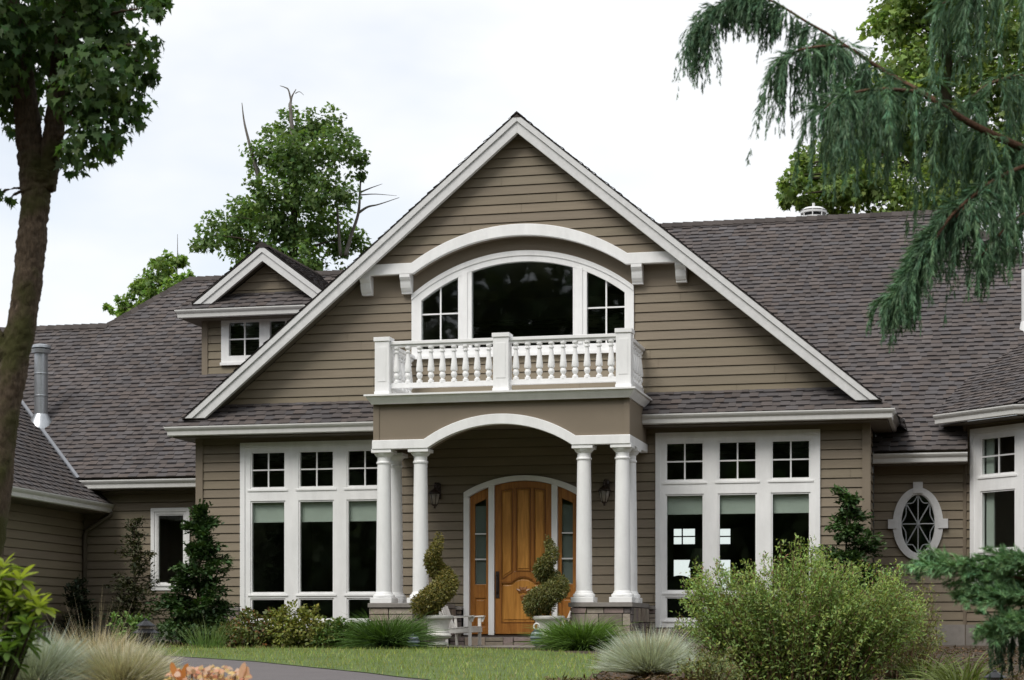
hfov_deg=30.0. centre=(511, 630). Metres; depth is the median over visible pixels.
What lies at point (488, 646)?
landing
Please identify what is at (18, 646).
rhododendron
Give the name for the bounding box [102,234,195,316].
young tree
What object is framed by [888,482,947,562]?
oval window
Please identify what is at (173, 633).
shrub
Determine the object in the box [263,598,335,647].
barberry shrub
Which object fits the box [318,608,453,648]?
fountain grass
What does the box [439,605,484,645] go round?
garden chair
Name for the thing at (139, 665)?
blue fescue
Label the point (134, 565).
slender conifer
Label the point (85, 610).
slender conifer
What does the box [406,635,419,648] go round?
striped ornament
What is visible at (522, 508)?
front door
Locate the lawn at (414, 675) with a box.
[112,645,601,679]
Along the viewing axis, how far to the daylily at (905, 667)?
16.97 m
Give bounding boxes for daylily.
[871,649,988,679]
[892,650,1013,679]
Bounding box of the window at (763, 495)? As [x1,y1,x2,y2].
[655,429,819,626]
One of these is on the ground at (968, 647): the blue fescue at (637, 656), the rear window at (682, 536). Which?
the blue fescue at (637, 656)
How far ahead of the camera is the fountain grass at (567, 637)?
30.27 m
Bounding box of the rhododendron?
[0,554,59,679]
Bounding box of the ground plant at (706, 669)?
[668,639,747,679]
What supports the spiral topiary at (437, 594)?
in the urn planter at (445, 620)
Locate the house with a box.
[0,111,1023,645]
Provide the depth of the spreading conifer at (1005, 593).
8.38 m
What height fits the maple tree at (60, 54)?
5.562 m
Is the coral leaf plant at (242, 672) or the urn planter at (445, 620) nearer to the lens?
the coral leaf plant at (242, 672)
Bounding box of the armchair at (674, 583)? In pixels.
[663,575,700,627]
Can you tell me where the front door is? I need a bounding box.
[495,481,550,633]
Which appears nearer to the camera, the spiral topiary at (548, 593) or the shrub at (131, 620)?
the spiral topiary at (548, 593)
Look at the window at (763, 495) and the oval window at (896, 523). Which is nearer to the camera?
the window at (763, 495)
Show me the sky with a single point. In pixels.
(422, 84)
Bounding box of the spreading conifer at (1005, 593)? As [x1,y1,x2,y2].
[901,542,1023,679]
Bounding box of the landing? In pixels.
[430,645,535,646]
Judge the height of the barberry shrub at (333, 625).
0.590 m
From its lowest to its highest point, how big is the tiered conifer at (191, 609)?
2.678 m
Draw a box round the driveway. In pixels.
[148,655,422,679]
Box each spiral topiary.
[409,530,460,621]
[521,534,571,620]
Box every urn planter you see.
[422,615,453,645]
[533,616,564,646]
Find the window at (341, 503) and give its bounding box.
[240,440,376,625]
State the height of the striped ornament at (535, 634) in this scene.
0.399 m
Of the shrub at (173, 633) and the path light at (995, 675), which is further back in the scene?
the shrub at (173, 633)
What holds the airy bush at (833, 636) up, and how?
on the ground at (968, 647)
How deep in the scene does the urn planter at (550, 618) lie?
32.02 m
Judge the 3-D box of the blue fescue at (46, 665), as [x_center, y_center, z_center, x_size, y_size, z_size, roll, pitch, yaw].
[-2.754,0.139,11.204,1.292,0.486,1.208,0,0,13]
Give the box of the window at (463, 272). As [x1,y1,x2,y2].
[411,250,633,359]
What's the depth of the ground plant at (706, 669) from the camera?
15.02 m
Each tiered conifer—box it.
[143,499,240,645]
[791,483,893,637]
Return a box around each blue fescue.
[0,615,127,679]
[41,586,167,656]
[53,630,205,679]
[586,617,707,675]
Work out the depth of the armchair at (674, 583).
35.54 m
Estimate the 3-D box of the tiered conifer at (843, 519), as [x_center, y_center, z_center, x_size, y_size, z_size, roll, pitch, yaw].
[5.685,-1.066,32.337,1.858,2.874,2.068,0,0,-9]
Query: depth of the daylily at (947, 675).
15.46 m
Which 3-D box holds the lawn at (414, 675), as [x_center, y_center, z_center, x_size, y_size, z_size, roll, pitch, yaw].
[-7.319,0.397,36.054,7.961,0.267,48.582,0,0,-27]
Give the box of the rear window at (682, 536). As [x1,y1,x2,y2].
[674,528,730,589]
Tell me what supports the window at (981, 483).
in the house
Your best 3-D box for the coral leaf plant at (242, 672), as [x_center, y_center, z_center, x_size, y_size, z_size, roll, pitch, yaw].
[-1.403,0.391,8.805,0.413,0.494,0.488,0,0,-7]
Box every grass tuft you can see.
[163,618,238,647]
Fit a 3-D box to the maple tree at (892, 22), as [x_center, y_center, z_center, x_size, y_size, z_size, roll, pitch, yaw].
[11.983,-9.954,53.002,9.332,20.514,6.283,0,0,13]
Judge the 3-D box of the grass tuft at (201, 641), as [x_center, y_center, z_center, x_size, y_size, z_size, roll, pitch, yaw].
[-4.986,0.013,31.484,1.213,0.576,1.089,0,0,30]
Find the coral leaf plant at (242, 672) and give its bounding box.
[164,662,251,679]
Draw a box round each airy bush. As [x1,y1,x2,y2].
[670,533,929,679]
[857,566,946,679]
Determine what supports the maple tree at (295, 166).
on the ground at (968, 647)
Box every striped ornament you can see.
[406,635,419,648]
[530,623,539,646]
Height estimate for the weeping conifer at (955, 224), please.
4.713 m
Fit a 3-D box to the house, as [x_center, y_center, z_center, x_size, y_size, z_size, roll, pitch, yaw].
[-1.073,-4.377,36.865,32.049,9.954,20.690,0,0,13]
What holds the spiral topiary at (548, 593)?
in the urn planter at (550, 618)
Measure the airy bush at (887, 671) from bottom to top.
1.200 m
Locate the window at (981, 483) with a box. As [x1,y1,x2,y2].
[970,423,1023,600]
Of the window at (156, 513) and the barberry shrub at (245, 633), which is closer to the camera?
the barberry shrub at (245, 633)
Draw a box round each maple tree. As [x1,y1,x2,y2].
[0,0,174,568]
[187,86,398,270]
[774,0,1023,229]
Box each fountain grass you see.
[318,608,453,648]
[506,612,642,650]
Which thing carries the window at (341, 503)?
in the house
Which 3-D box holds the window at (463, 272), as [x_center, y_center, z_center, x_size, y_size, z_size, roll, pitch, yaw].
[0.173,-5.877,34.449,4.200,1.894,0.160,0,0,13]
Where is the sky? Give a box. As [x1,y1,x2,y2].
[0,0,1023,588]
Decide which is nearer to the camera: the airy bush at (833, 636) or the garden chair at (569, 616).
the airy bush at (833, 636)
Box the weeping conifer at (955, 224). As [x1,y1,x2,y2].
[672,0,1023,351]
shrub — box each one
[106,611,151,643]
[153,620,225,645]
[214,606,290,647]
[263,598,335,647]
[309,616,359,647]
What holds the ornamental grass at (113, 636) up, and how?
on the ground at (968, 647)
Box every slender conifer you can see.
[52,575,96,641]
[94,516,168,642]
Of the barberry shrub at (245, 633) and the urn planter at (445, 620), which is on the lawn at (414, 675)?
the barberry shrub at (245, 633)
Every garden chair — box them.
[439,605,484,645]
[535,611,570,627]
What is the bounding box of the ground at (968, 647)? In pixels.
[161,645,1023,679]
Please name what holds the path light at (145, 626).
on the ground at (968, 647)
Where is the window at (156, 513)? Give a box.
[151,508,190,589]
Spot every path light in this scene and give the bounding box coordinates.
[133,618,158,648]
[984,669,1005,679]
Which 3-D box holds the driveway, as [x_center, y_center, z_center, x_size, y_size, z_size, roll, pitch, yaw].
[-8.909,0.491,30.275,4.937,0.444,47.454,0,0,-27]

